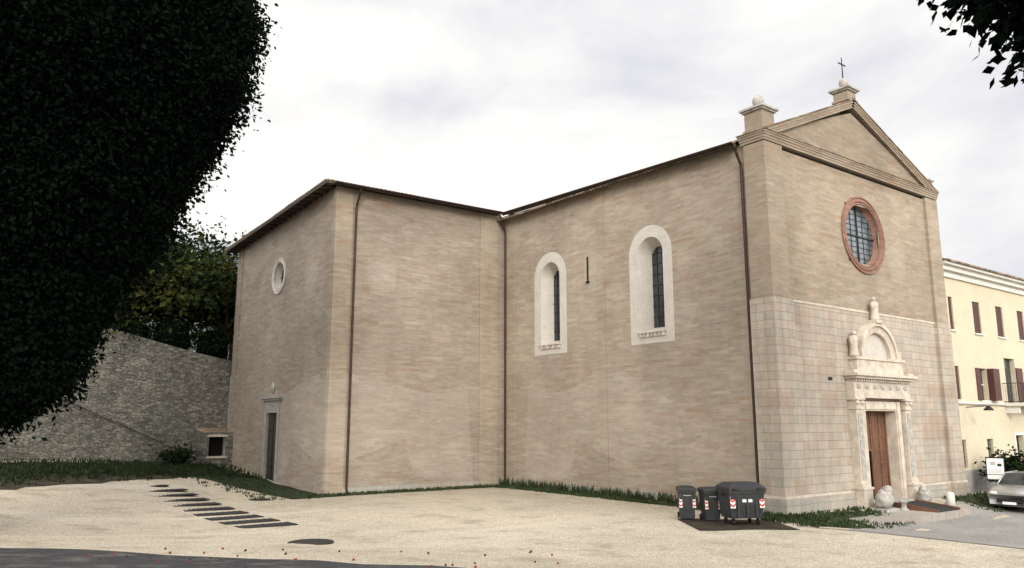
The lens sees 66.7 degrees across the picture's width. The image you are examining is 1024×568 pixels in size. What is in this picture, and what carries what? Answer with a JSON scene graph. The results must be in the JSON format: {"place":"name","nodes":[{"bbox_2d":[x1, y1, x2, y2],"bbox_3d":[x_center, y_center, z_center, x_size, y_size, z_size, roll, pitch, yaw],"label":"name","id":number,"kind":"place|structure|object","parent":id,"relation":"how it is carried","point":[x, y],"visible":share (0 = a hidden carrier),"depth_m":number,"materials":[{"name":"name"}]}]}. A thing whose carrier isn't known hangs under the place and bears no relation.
{"place":"outdoors","nodes":[
{"label":"outdoors","id":0,"kind":"place"},
{"bbox_2d":[115,230,238,428],"bbox_3d":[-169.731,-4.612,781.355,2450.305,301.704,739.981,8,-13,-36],"label":"hillside","id":1,"kind":"structure","parent":0,"point":[209,239],"depth_m":696.11,"materials":[{"name":"green plant"}]},
{"bbox_2d":[140,243,237,359],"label":"terrace tree leaves","id":2,"kind":"object","parent":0,"point":[230,294],"depth_m":47.56,"materials":[{"name":"green plant"}]},
{"bbox_2d":[161,213,246,375],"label":"terrace tree leaves","id":3,"kind":"object","parent":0,"point":[214,237],"depth_m":60.46,"materials":[{"name":"green plant"}]},
{"bbox_2d":[179,234,237,331],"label":"terrace tree leaves","id":4,"kind":"object","parent":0,"point":[221,278],"depth_m":54.44,"materials":[{"name":"green plant"}]},
{"bbox_2d":[0,460,1023,567],"bbox_3d":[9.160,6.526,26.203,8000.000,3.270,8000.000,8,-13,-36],"label":"ground","id":5,"kind":"structure","parent":0,"point":[497,526],"depth_m":21.24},
{"bbox_2d":[0,328,233,465],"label":"retaining wall","id":6,"kind":"structure","parent":5,"relation":"on","point":[146,399],"depth_m":42.63,"materials":[{"name":"stone"}]},
{"bbox_2d":[104,311,126,337],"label":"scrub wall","id":7,"kind":"structure","parent":6,"relation":"on","point":[116,316],"depth_m":42.71,"materials":[{"name":"green plant"}]},
{"bbox_2d":[110,310,157,347],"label":"bush","id":8,"kind":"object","parent":6,"relation":"on","point":[131,327],"depth_m":43.60,"materials":[{"name":"green plant"}]},
{"bbox_2d":[111,255,215,333],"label":"terrace tree leaves","id":9,"kind":"object","parent":6,"relation":"attached to","point":[141,293],"depth_m":44.71,"materials":[{"name":"green plant"}]},
{"bbox_2d":[136,308,210,349],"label":"bush","id":10,"kind":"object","parent":6,"relation":"on","point":[179,336],"depth_m":44.60,"materials":[{"name":"green plant"}]},
{"bbox_2d":[135,218,221,329],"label":"terrace tree leaves","id":11,"kind":"object","parent":6,"relation":"on","point":[187,249],"visible":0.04,"depth_m":50.10,"materials":[{"name":"green plant"}]},
{"bbox_2d":[125,225,238,337],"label":"terrace tree leaves","id":12,"kind":"object","parent":6,"relation":"on","point":[187,297],"depth_m":45.33,"materials":[{"name":"green plant"}]},
{"bbox_2d":[159,220,237,329],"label":"terrace tree leaves","id":13,"kind":"object","parent":6,"relation":"attached to","point":[217,243],"depth_m":57.09,"materials":[{"name":"green plant"}]},
{"bbox_2d":[188,320,233,358],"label":"bush","id":14,"kind":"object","parent":6,"relation":"on","point":[214,342],"depth_m":45.69,"materials":[{"name":"green plant"}]},
{"bbox_2d":[155,440,197,465],"bbox_3d":[-17.339,8.759,40.387,1.990,1.352,1.938,-1,-10,6],"label":"bush","id":15,"kind":"object","parent":5,"relation":"on","point":[178,455],"visible":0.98,"depth_m":39.98,"materials":[{"name":"green plant"}]},
{"bbox_2d":[145,485,333,544],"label":"paving slabs","id":16,"kind":"structure","parent":5,"relation":"on","point":[316,541],"depth_m":25.41,"materials":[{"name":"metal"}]},
{"bbox_2d":[85,547,558,567],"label":"fallen leaves","id":17,"kind":"object","parent":5,"relation":"on","point":[353,559],"visible":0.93,"depth_m":14.97,"materials":[{"name":"plant"}]},
{"bbox_2d":[228,58,970,514],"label":"church","id":18,"kind":"structure","parent":5,"relation":"on","point":[764,304],"depth_m":33.76,"materials":[{"name":"brick"}]},
{"bbox_2d":[224,140,845,253],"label":"roof","id":19,"kind":"structure","parent":18,"relation":"on","point":[320,189],"depth_m":37.43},
{"bbox_2d":[675,485,696,518],"bbox_3d":[5.624,7.036,25.084,0.610,1.029,0.766,-1,-10,6],"label":"bin","id":20,"kind":"object","parent":5,"relation":"on","point":[686,495],"visible":1,"depth_m":24.78,"materials":[{"name":"grey plastic"}]},
{"bbox_2d":[697,486,719,519],"bbox_3d":[6.271,6.957,24.642,0.610,1.030,0.767,1,-10,-3],"label":"bin","id":21,"kind":"object","parent":5,"relation":"on","point":[709,503],"visible":0.98,"depth_m":24.34,"materials":[{"name":"grey plastic"}]},
{"bbox_2d":[715,481,766,524],"bbox_3d":[7.018,6.699,23.804,1.320,1.240,1.075,2,-10,-10],"label":"bin","id":22,"kind":"object","parent":5,"relation":"on","point":[741,499],"visible":1,"depth_m":23.46,"materials":[{"name":"grey plastic"}]},
{"bbox_2d":[849,503,972,523],"bbox_3d":[14.542,8.720,28.426,8.700,0.900,2.550,8,-13,-36],"label":"portal landing","id":23,"kind":"object","parent":5,"relation":"on","point":[910,516],"visible":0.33,"depth_m":27.06,"materials":[{"name":"beige stone"}]},
{"bbox_2d":[872,485,899,512],"bbox_3d":[13.513,7.773,28.212,0.900,0.928,0.621,8,-13,-36],"label":"stone lion statue","id":24,"kind":"object","parent":23,"relation":"on","point":[884,499],"visible":0.99,"depth_m":28.00,"materials":[{"name":"white stone"}]},
{"bbox_2d":[898,500,908,510],"bbox_3d":[14.287,8.081,28.378,0.328,0.380,0.328,8,-13,-36],"label":"stone pedestal","id":25,"kind":"object","parent":23,"relation":"on","point":[903,505],"visible":0.96,"depth_m":28.29,"materials":[{"name":"white stone"}]},
{"bbox_2d":[917,485,931,501],"bbox_3d":[16.080,8.225,30.325,0.800,0.787,0.550,8,-13,-36],"label":"stone lion statue","id":26,"kind":"object","parent":23,"relation":"on","point":[924,493],"visible":0.74,"depth_m":30.11,"materials":[{"name":"white stone"}]},
{"bbox_2d":[893,499,959,512],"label":"ramp","id":27,"kind":"structure","parent":23,"relation":"on","point":[920,505],"depth_m":28.73,"materials":[{"name":"rubber"}]},
{"bbox_2d":[946,492,955,504],"bbox_3d":[17.055,8.383,30.247,0.298,0.585,0.298,8,-13,-36],"label":"stone bollard","id":28,"kind":"object","parent":23,"relation":"on","point":[950,498],"visible":0.77,"depth_m":30.15,"materials":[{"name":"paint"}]},
{"bbox_2d":[942,258,1023,491],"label":"palazzo","id":29,"kind":"structure","parent":5,"relation":"on","point":[985,308],"depth_m":37.55,"materials":[{"name":"beige paint"}]},
{"bbox_3d":[-13.556,-6.279,20.673,8.736,24.855,9.409,8,-13,-36],"label":"big cypress trunk","id":30,"kind":"object","parent":5,"relation":"on","visible":0},
{"bbox_2d":[0,0,281,444],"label":"tree","id":31,"kind":"object","parent":30,"relation":"attached to","point":[119,119],"visible":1,"depth_m":18.74,"materials":[{"name":"green plant"}]},
{"bbox_2d":[0,491,1023,567],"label":"roads and verges","id":32,"kind":"structure","parent":0,"point":[979,525],"depth_m":14.55,"materials":[{"name":"grey asphalt"}]},
{"bbox_2d":[0,457,1020,530],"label":"grass verges","id":33,"kind":"object","parent":32,"relation":"on","point":[21,473],"depth_m":32.66,"materials":[{"name":"plant"}]},
{"bbox_2d":[985,457,1004,481],"bbox_3d":[21.114,8.378,33.926,0.720,1.617,0.280,-8,-13,39],"label":"info board","id":34,"kind":"object","parent":33,"relation":"on","point":[995,468],"visible":0.79,"depth_m":34.00,"materials":[{"name":"metal"}]},
{"bbox_2d":[987,470,1023,507],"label":"parked car","id":35,"kind":"object","parent":32,"relation":"on","point":[1007,490],"visible":0.92,"depth_m":30.77,"materials":[{"name":"silver paint"}]},
{"bbox_3d":[9.259,-5.200,9.377,6.826,18.445,6.763,8,-13,-36],"label":"cypress trunk","id":36,"kind":"object","parent":32,"relation":"on","visible":0},
{"bbox_2d":[916,0,1023,89],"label":"foliage","id":37,"kind":"object","parent":36,"relation":"attached to","point":[1009,14],"visible":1,"depth_m":10.79,"materials":[{"name":"green plant"}]},
{"bbox_2d":[167,0,1023,278],"label":"sky","id":38,"kind":"structure","parent":0,"point":[498,105],"materials":[{"name":"white"}]},
{"bbox_2d":[974,444,1023,482],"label":"bush","id":39,"kind":"object","parent":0,"point":[1014,463],"visible":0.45,"depth_m":34.42,"materials":[{"name":"green plant"}]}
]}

